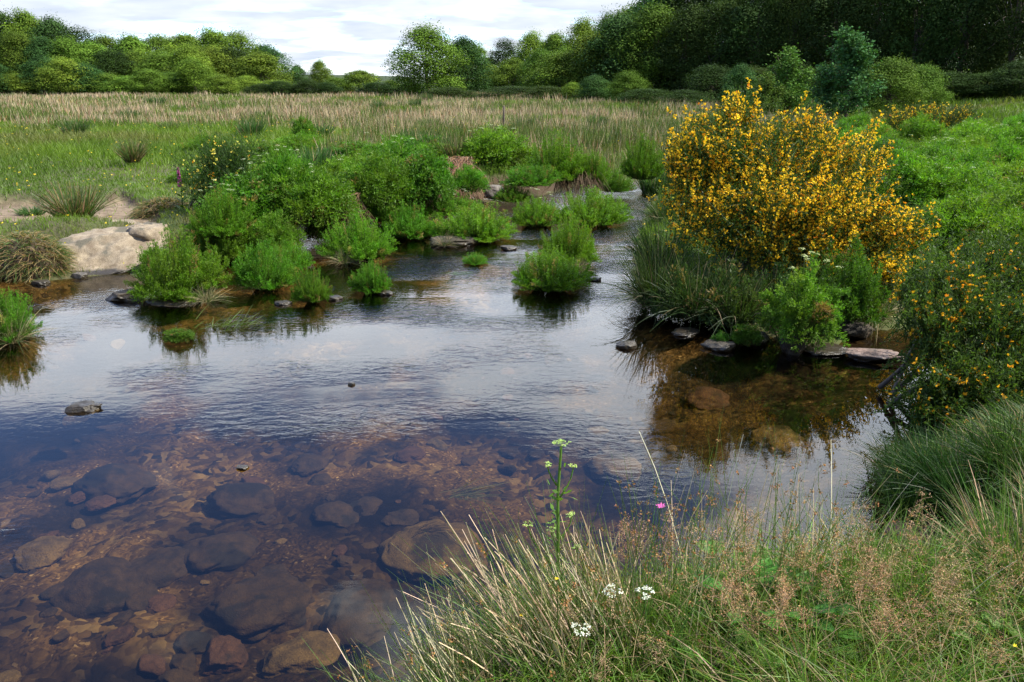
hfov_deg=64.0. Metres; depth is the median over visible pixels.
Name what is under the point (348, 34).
sky
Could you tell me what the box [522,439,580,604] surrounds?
umbellifer plant
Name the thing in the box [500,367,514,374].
river stone
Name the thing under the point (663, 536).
tall rush
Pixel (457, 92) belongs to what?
scrub bush
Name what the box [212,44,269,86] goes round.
broadleaf tree
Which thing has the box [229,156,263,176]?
bank plant
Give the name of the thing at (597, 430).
river stone
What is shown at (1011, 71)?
undergrowth bush
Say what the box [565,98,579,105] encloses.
rush tussock
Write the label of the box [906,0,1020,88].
broadleaf tree
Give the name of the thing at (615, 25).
broadleaf tree
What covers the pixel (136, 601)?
river stone
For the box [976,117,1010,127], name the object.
umbellifer plant
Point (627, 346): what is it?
rock
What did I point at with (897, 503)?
sedge tussock
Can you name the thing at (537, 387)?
river stone
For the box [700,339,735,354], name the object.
rock
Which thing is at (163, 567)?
river stone
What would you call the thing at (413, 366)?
river stone
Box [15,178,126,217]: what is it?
rush tussock
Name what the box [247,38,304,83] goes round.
broadleaf tree
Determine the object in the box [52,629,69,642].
river stone
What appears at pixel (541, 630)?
rush tussock
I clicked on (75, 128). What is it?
rush tussock
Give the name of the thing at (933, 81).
scrub bush
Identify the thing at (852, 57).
sapling
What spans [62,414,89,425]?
river stone
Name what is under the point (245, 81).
broadleaf tree
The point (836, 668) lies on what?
bank grass
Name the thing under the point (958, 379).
broom bush
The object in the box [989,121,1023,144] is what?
umbellifer plant
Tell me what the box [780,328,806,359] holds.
rock
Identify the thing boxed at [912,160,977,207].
umbellifer plant
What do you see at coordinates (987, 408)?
bank grass
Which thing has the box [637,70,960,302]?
broom bush
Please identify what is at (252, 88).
thicket bush
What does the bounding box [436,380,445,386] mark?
river stone
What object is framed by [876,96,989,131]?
broom bush
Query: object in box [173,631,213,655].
river stone
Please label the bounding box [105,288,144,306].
rock
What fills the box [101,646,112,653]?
river stone
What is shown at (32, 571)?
river stone
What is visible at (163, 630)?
river stone
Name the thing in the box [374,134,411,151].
bank plant
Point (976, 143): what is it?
umbellifer plant
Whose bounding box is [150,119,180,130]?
rush tussock
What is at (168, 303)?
rock
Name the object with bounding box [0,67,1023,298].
meadow grass
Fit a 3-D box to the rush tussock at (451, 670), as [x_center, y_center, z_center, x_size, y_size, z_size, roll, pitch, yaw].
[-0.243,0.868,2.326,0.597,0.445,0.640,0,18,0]
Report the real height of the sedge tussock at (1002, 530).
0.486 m
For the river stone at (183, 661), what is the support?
on the ground at (202, 415)
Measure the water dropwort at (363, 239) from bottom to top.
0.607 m
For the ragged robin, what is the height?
0.409 m
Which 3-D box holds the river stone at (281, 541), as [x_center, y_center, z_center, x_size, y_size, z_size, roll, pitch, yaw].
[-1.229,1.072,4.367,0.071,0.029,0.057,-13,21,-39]
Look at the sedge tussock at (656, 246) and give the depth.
8.30 m
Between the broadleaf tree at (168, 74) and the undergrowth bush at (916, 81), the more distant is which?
the broadleaf tree at (168, 74)
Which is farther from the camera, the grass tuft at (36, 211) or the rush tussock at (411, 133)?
the rush tussock at (411, 133)
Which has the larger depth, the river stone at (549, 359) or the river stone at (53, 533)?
the river stone at (549, 359)
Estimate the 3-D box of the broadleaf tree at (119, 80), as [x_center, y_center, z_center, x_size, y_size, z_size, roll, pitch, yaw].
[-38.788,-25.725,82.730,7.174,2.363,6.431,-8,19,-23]
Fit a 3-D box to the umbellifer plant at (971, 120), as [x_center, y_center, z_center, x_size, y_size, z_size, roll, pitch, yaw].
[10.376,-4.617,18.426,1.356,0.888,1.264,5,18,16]
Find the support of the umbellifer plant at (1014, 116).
on the ground at (202, 415)
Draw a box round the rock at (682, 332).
[671,327,699,337]
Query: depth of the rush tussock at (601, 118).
26.71 m
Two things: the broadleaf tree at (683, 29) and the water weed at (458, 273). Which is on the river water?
the water weed at (458, 273)
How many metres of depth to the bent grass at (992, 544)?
2.57 m
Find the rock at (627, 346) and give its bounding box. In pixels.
[616,341,636,352]
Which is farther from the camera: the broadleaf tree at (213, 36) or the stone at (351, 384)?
the broadleaf tree at (213, 36)
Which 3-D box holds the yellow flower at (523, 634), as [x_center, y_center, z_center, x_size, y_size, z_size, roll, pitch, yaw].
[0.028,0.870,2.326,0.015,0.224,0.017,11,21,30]
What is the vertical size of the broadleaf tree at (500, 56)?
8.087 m
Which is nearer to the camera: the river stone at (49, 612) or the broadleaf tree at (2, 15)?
the river stone at (49, 612)
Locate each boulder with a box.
[58,225,168,274]
[128,222,169,240]
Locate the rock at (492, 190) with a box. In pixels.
[482,185,502,199]
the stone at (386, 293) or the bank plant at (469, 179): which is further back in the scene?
the bank plant at (469, 179)
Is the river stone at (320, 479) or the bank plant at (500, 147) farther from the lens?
the bank plant at (500, 147)
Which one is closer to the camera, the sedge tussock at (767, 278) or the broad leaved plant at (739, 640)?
the broad leaved plant at (739, 640)
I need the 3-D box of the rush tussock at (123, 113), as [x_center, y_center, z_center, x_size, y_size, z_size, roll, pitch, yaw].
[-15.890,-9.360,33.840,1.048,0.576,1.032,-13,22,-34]
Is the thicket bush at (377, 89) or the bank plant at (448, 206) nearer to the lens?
the bank plant at (448, 206)
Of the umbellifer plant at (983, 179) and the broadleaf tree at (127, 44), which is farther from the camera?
the broadleaf tree at (127, 44)
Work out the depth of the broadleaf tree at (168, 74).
83.33 m
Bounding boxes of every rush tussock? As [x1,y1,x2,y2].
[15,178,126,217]
[57,118,93,135]
[110,135,154,162]
[114,108,139,116]
[142,95,156,102]
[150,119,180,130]
[151,97,166,103]
[231,116,268,136]
[251,109,272,116]
[292,144,339,172]
[302,630,418,681]
[312,122,335,137]
[320,546,525,681]
[369,99,386,108]
[371,476,631,681]
[395,126,433,138]
[406,98,423,107]
[412,130,453,145]
[417,116,444,127]
[421,92,433,99]
[435,129,470,162]
[456,480,678,674]
[505,115,536,129]
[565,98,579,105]
[585,112,609,126]
[636,166,671,194]
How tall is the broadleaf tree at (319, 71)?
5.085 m
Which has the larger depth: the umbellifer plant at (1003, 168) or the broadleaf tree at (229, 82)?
the broadleaf tree at (229, 82)
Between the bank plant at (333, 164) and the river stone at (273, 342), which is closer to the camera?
the river stone at (273, 342)
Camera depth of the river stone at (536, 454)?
5.33 m
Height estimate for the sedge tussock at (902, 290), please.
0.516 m
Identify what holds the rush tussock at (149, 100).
on the ground at (202, 415)
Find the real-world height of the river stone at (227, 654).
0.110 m
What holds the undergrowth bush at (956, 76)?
on the ground at (202, 415)
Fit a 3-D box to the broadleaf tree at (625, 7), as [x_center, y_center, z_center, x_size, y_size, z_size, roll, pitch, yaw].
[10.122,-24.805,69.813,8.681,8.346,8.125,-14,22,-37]
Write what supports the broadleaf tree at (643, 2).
on the ground at (202, 415)
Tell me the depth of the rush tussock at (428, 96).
56.19 m
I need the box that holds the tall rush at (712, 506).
[640,407,851,637]
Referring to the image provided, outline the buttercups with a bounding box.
[1,116,993,263]
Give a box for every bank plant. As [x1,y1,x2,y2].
[141,247,167,263]
[164,165,201,182]
[176,132,223,152]
[185,179,259,238]
[197,158,299,226]
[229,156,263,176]
[246,142,285,156]
[247,207,307,256]
[248,141,324,195]
[249,150,267,167]
[265,159,367,230]
[269,133,323,153]
[282,129,329,152]
[290,115,318,138]
[304,213,347,239]
[320,154,359,175]
[324,140,376,159]
[325,170,367,205]
[329,136,363,146]
[335,144,420,211]
[349,147,373,162]
[353,132,435,172]
[354,198,413,222]
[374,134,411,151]
[389,146,459,202]
[402,134,448,146]
[415,190,483,216]
[424,141,453,158]
[450,121,539,170]
[450,163,491,193]
[492,179,534,203]
[499,161,562,187]
[524,127,591,181]
[580,146,611,184]
[597,168,636,192]
[619,129,665,179]
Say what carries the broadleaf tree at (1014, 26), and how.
on the ground at (202, 415)
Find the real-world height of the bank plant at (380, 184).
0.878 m
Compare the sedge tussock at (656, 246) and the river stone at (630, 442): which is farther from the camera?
the sedge tussock at (656, 246)
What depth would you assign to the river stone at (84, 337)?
7.12 m
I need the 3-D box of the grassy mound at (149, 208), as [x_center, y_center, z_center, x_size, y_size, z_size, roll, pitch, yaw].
[-4.590,-1.600,10.842,1.160,0.643,0.994,0,18,0]
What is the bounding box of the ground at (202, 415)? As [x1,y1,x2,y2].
[0,35,1023,681]
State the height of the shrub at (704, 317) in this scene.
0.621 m
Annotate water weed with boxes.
[192,303,283,332]
[439,271,471,274]
[440,465,512,505]
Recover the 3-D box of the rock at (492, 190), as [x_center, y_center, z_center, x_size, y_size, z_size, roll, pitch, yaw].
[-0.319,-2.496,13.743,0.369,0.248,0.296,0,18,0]
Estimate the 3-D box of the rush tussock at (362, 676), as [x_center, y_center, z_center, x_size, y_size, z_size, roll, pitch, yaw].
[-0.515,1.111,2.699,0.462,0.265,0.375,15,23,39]
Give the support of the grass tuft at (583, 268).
on the ground at (202, 415)
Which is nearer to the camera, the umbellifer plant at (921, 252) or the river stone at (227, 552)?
the river stone at (227, 552)
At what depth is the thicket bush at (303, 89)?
77.64 m
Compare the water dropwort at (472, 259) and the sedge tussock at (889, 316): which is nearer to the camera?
the sedge tussock at (889, 316)
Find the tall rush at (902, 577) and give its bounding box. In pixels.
[809,486,1016,645]
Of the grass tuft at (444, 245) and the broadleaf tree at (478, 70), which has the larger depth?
the broadleaf tree at (478, 70)
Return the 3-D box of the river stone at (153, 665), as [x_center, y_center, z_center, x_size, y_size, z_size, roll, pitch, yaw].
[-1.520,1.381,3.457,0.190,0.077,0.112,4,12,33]
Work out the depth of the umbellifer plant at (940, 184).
10.11 m
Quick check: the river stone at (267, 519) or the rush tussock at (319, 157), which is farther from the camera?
the rush tussock at (319, 157)
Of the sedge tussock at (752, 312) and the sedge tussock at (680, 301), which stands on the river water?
the sedge tussock at (752, 312)
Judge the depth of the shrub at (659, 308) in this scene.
6.99 m
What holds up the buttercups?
on the ground at (202, 415)
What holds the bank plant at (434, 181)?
on the ground at (202, 415)
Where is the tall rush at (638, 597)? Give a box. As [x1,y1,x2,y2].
[560,477,749,681]
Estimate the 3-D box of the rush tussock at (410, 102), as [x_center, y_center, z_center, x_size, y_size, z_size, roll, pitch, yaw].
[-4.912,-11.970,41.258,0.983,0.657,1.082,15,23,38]
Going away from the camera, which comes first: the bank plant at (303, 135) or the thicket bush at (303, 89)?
the bank plant at (303, 135)
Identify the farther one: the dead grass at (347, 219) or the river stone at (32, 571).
the dead grass at (347, 219)
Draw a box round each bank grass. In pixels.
[350,389,1023,681]
[632,190,1023,591]
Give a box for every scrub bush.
[407,86,479,99]
[471,85,540,98]
[517,85,574,99]
[557,81,587,99]
[572,74,613,101]
[602,69,654,100]
[611,88,674,103]
[657,89,716,106]
[715,62,761,106]
[855,52,936,112]
[893,61,957,112]
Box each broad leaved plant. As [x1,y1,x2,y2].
[650,628,786,681]
[674,558,839,670]
[679,539,796,606]
[727,571,872,671]
[947,611,1023,681]
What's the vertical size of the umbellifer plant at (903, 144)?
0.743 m
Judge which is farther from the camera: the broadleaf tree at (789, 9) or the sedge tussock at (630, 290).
the broadleaf tree at (789, 9)
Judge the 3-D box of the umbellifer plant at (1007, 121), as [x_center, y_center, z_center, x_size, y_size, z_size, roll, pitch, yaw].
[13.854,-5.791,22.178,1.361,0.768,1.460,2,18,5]
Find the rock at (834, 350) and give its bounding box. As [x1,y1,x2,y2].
[804,342,847,355]
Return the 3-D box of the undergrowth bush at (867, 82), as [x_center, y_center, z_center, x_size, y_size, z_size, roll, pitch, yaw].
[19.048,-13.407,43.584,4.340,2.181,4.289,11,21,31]
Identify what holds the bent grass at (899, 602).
on the ground at (202, 415)
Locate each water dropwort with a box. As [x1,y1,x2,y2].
[0,286,44,342]
[123,222,236,304]
[162,327,195,343]
[181,211,261,262]
[228,234,304,289]
[270,238,315,268]
[289,265,333,302]
[314,209,398,261]
[347,259,392,294]
[375,199,441,238]
[429,201,516,242]
[461,252,489,265]
[507,187,564,226]
[511,244,596,292]
[538,208,603,265]
[552,185,633,228]
[710,330,729,341]
[728,322,764,346]
[748,248,851,351]
[814,233,895,325]
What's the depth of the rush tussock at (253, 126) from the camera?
21.71 m
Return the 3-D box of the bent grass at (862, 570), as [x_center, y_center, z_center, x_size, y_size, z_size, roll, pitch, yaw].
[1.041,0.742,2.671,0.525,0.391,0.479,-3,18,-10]
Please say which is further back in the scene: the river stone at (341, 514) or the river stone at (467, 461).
the river stone at (467, 461)
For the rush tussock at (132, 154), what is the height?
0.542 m
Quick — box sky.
[0,0,1007,76]
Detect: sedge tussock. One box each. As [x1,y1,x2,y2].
[0,295,62,369]
[593,262,663,329]
[598,223,712,331]
[602,203,714,282]
[626,185,691,232]
[628,244,768,340]
[684,257,783,335]
[726,255,809,310]
[829,440,991,536]
[839,415,959,486]
[844,281,915,347]
[853,412,1015,520]
[872,425,1023,529]
[885,274,944,299]
[913,450,1023,597]
[918,394,1023,497]
[922,485,1023,561]
[932,232,984,263]
[973,438,1023,534]
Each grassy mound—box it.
[0,230,80,285]
[127,195,189,219]
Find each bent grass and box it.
[540,557,685,681]
[567,501,731,650]
[624,519,774,664]
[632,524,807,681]
[649,503,837,637]
[746,507,897,668]
[770,517,917,645]
[772,546,918,681]
[802,531,949,673]
[817,487,991,649]
[825,560,1002,681]
[872,538,1023,676]
[886,577,1022,681]
[888,519,1023,677]
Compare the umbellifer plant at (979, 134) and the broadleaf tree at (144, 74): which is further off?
the broadleaf tree at (144, 74)
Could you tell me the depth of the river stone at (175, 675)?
3.38 m
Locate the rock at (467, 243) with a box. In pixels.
[430,236,479,252]
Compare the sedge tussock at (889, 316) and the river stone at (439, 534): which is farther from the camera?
the sedge tussock at (889, 316)
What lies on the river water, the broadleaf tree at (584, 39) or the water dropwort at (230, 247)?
the water dropwort at (230, 247)
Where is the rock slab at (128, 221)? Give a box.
[107,219,139,224]
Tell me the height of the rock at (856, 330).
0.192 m
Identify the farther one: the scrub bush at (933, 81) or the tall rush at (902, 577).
the scrub bush at (933, 81)
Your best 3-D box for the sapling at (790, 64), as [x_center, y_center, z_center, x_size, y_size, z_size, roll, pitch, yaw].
[10.769,-10.209,32.244,2.863,2.946,2.931,2,18,6]
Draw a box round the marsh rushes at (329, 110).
[0,90,853,174]
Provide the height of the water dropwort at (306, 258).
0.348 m
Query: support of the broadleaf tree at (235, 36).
on the ground at (202, 415)
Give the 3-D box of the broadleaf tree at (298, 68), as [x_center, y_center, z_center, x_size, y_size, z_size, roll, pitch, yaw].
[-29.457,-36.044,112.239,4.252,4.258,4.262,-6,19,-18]
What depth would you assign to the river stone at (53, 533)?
4.40 m
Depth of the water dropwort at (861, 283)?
6.60 m
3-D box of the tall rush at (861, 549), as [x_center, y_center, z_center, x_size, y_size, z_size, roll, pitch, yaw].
[1.142,0.608,2.714,0.553,0.620,0.566,-12,21,-33]
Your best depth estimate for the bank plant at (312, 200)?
9.82 m
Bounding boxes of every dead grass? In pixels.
[299,192,374,255]
[370,198,444,225]
[439,156,491,220]
[539,170,610,204]
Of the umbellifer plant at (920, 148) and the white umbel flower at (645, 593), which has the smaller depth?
the white umbel flower at (645, 593)
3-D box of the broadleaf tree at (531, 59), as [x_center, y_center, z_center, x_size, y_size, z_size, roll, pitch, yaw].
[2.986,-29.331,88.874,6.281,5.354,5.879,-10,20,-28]
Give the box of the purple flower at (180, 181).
[175,167,186,208]
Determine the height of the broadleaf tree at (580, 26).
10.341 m
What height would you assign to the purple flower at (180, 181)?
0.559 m
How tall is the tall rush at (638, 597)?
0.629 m
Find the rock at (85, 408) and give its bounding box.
[64,400,101,417]
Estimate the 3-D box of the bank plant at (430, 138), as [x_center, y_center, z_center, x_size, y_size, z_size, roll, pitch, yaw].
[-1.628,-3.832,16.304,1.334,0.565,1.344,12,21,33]
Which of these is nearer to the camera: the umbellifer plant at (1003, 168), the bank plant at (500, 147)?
the umbellifer plant at (1003, 168)
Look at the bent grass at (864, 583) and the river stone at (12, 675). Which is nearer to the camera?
the bent grass at (864, 583)
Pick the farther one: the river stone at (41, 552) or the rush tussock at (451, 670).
the river stone at (41, 552)
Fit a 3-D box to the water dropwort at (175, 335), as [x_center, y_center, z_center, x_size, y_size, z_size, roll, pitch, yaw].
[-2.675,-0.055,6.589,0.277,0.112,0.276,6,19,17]
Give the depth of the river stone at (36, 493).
4.88 m
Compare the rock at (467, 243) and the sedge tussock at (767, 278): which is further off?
the rock at (467, 243)
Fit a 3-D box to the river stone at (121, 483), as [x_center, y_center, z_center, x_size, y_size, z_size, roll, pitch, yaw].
[-2.426,0.863,4.996,0.468,0.194,0.375,6,19,19]
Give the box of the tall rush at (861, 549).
[757,446,923,630]
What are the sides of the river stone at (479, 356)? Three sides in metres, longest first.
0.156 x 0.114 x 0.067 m
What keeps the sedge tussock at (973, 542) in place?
on the ground at (202, 415)
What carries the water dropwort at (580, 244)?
on the river water
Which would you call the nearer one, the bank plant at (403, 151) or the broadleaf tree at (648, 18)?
the bank plant at (403, 151)
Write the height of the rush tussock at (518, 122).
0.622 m
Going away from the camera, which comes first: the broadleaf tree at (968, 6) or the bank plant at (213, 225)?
the bank plant at (213, 225)
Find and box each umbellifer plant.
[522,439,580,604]
[831,124,879,154]
[836,112,873,132]
[842,115,869,129]
[859,119,892,136]
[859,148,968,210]
[861,146,957,206]
[869,133,909,158]
[877,131,910,147]
[886,157,965,208]
[890,240,947,282]
[893,110,947,141]
[893,165,985,204]
[896,134,963,163]
[898,139,964,164]
[901,140,949,157]
[907,183,1023,259]
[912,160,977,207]
[929,134,973,153]
[936,145,998,172]
[937,124,973,138]
[940,145,977,161]
[941,158,1014,201]
[942,116,1000,136]
[947,121,1002,142]
[953,133,992,149]
[956,131,996,146]
[965,204,1023,271]
[970,177,1022,207]
[975,135,1023,166]
[975,159,1022,187]
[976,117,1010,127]
[984,175,1023,219]
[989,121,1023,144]
[996,127,1023,148]
[997,113,1023,126]
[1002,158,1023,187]
[1004,111,1023,120]
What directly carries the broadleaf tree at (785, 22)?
on the ground at (202, 415)
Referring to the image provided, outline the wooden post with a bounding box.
[503,106,504,124]
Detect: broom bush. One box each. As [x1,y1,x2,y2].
[159,127,266,211]
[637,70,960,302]
[871,213,1023,439]
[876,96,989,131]
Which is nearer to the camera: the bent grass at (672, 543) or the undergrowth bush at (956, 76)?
the bent grass at (672, 543)
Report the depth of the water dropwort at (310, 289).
7.69 m
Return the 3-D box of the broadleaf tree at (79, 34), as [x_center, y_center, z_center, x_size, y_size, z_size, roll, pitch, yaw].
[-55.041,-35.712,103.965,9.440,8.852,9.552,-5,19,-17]
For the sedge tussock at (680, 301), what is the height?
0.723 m
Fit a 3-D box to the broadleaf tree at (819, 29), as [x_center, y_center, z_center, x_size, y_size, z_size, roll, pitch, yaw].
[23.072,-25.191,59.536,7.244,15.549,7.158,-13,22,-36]
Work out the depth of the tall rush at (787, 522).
2.62 m
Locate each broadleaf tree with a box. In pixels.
[0,2,43,47]
[0,5,23,38]
[0,25,40,92]
[0,64,13,93]
[0,71,44,93]
[9,34,71,94]
[15,52,62,93]
[23,11,78,60]
[29,54,94,94]
[45,30,95,93]
[51,23,110,61]
[55,61,108,94]
[64,39,119,87]
[76,71,132,93]
[83,31,123,51]
[84,47,141,90]
[94,75,163,94]
[106,46,165,78]
[111,31,152,88]
[120,47,185,92]
[120,68,176,94]
[132,29,174,60]
[146,71,195,94]
[153,31,200,69]
[160,41,215,93]
[163,55,219,93]
[179,23,242,58]
[193,73,241,94]
[196,41,242,88]
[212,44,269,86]
[217,26,269,80]
[224,74,266,93]
[229,50,300,91]
[245,79,305,93]
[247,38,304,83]
[285,64,310,89]
[306,57,335,86]
[331,67,383,92]
[380,16,471,93]
[380,80,399,91]
[430,34,498,93]
[465,44,495,89]
[468,63,509,90]
[485,34,520,90]
[486,56,528,90]
[510,26,547,82]
[513,47,552,87]
[513,48,595,94]
[536,29,569,61]
[538,26,622,94]
[542,41,572,84]
[555,12,594,51]
[571,7,664,94]
[588,5,616,35]
[593,3,656,87]
[600,0,700,95]
[614,0,695,92]
[636,0,724,96]
[649,0,723,94]
[674,0,756,94]
[683,0,755,88]
[697,0,802,89]
[703,0,779,67]
[747,0,829,67]
[749,0,839,84]
[778,0,890,77]
[782,1,848,64]
[819,1,907,59]
[829,0,923,73]
[869,0,942,63]
[869,0,971,72]
[899,1,987,70]
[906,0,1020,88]
[947,0,1023,73]
[953,0,1023,84]
[991,0,1023,67]
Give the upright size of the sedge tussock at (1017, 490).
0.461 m
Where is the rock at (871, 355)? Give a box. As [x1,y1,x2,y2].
[845,348,903,363]
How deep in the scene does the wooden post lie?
25.06 m
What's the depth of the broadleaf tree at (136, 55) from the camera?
91.08 m
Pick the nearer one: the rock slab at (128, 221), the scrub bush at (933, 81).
the rock slab at (128, 221)
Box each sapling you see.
[742,69,789,114]
[748,43,818,112]
[805,62,845,115]
[810,21,887,117]
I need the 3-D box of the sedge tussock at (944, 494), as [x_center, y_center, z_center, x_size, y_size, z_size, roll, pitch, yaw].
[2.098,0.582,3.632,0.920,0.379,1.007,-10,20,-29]
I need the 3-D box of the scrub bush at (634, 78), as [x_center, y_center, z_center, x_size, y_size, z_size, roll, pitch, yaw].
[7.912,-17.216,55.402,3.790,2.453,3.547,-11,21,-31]
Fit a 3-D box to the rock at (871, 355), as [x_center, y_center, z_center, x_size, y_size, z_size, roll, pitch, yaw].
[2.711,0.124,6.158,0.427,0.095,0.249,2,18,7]
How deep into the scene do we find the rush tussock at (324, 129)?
21.18 m
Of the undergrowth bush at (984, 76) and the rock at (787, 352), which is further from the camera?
the undergrowth bush at (984, 76)
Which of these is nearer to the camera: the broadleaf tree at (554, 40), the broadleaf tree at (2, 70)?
the broadleaf tree at (2, 70)
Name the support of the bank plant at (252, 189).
on the ground at (202, 415)
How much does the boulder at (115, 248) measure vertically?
0.763 m
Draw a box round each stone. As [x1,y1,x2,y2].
[0,561,13,578]
[0,669,21,681]
[14,535,71,571]
[25,489,41,497]
[28,569,37,573]
[31,279,50,286]
[36,530,59,537]
[39,607,57,617]
[40,469,61,481]
[40,582,63,599]
[49,477,79,490]
[49,556,145,618]
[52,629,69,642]
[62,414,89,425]
[67,491,86,503]
[71,272,87,279]
[71,518,85,528]
[73,463,158,504]
[80,333,95,341]
[84,495,116,511]
[94,426,106,430]
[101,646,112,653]
[103,423,122,431]
[103,624,132,647]
[109,339,124,349]
[110,610,134,624]
[124,584,158,611]
[128,546,188,588]
[138,654,165,677]
[145,593,176,613]
[149,623,175,637]
[157,668,200,681]
[169,652,195,673]
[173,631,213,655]
[182,531,258,573]
[200,580,209,584]
[202,571,314,641]
[202,635,247,675]
[206,482,274,519]
[236,465,248,470]
[241,476,265,484]
[254,332,266,339]
[255,564,287,575]
[256,514,275,524]
[262,630,340,678]
[265,331,280,338]
[268,337,286,347]
[274,300,292,307]
[275,538,286,543]
[291,453,328,476]
[308,473,332,485]
[312,501,358,527]
[319,578,396,647]
[324,493,334,500]
[326,295,342,302]
[333,545,347,555]
[335,555,353,566]
[348,382,354,386]
[350,496,382,516]
[377,290,392,297]
[378,519,487,585]
[380,509,418,526]
[394,446,425,461]
[404,361,421,370]
[420,410,442,420]
[427,438,447,450]
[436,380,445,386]
[461,457,477,465]
[473,352,483,360]
[497,464,516,473]
[498,422,510,427]
[498,448,520,458]
[500,245,516,252]
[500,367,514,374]
[501,394,512,401]
[523,353,532,361]
[529,450,543,458]
[533,385,542,389]
[543,354,560,365]
[584,409,592,415]
[587,426,608,434]
[587,452,641,483]
[589,385,600,392]
[590,276,601,282]
[598,448,608,454]
[624,439,643,445]
[652,419,675,430]
[665,445,676,452]
[681,386,729,409]
[743,331,768,348]
[750,425,805,454]
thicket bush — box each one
[237,83,277,94]
[264,80,300,94]
[283,79,321,94]
[314,82,345,94]
[355,82,398,94]
[392,83,424,93]
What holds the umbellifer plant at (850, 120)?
on the ground at (202, 415)
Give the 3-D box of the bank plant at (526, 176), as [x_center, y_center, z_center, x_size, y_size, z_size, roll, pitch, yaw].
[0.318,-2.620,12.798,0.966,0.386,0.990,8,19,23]
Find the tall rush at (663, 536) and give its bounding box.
[611,431,752,640]
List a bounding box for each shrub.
[317,77,353,92]
[645,255,710,326]
[675,257,768,331]
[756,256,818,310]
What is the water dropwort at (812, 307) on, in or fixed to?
on the ground at (202, 415)
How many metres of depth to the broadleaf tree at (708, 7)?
63.16 m
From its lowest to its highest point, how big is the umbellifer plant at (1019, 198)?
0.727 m
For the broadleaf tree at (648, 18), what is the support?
on the ground at (202, 415)
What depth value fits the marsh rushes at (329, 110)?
31.71 m
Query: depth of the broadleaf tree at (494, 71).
93.90 m
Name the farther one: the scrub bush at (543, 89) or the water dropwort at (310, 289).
the scrub bush at (543, 89)
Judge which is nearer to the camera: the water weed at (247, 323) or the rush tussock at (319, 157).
the water weed at (247, 323)
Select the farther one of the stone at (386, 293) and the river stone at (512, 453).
the stone at (386, 293)
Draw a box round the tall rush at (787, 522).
[661,419,889,619]
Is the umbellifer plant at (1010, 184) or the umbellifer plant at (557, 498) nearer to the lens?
the umbellifer plant at (557, 498)
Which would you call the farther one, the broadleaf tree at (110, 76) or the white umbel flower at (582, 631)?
the broadleaf tree at (110, 76)
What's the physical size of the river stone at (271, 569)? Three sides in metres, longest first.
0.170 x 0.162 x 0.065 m
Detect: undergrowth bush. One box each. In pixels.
[681,63,743,103]
[715,64,780,96]
[755,58,820,101]
[799,61,842,100]
[839,70,892,101]
[879,62,949,99]
[926,70,990,98]
[950,70,1023,96]
[979,58,1023,98]
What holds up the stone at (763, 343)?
on the ground at (202, 415)
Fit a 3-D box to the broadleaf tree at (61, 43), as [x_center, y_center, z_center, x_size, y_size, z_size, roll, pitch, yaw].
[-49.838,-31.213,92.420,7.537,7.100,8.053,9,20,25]
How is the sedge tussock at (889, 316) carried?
on the ground at (202, 415)
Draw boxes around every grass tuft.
[7,204,46,215]
[177,281,234,308]
[235,280,273,291]
[315,245,367,269]
[421,229,461,251]
[569,258,604,275]
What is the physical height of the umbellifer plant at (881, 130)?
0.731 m
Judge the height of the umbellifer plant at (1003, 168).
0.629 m
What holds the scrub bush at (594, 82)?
on the ground at (202, 415)
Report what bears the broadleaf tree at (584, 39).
on the ground at (202, 415)
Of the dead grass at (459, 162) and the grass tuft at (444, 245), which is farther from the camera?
the dead grass at (459, 162)
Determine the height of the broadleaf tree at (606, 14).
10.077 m
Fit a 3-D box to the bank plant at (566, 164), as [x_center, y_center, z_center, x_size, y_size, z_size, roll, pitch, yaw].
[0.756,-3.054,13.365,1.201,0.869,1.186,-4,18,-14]
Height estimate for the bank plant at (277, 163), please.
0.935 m
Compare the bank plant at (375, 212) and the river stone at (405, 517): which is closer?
the river stone at (405, 517)
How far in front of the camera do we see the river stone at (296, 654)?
3.44 m
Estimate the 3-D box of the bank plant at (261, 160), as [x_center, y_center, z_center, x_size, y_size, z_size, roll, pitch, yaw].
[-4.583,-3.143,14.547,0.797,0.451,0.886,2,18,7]
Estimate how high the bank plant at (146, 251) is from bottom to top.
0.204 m
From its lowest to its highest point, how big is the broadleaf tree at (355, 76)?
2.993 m
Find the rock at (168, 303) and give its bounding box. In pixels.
[146,297,199,307]
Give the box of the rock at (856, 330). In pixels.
[834,319,874,339]
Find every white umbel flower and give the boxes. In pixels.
[571,622,590,676]
[602,583,622,673]
[635,585,653,670]
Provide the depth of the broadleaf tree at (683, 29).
59.08 m
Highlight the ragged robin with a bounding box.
[654,502,664,586]
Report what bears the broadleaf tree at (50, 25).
on the ground at (202, 415)
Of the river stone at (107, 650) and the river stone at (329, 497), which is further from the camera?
the river stone at (329, 497)
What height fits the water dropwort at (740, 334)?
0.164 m
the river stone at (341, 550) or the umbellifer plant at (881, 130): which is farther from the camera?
the umbellifer plant at (881, 130)
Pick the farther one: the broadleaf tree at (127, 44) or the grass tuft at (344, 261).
the broadleaf tree at (127, 44)
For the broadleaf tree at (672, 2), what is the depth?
64.86 m
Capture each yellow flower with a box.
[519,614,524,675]
[555,577,558,640]
[1008,644,1016,680]
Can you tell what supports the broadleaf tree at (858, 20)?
on the ground at (202, 415)
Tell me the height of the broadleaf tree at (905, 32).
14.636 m

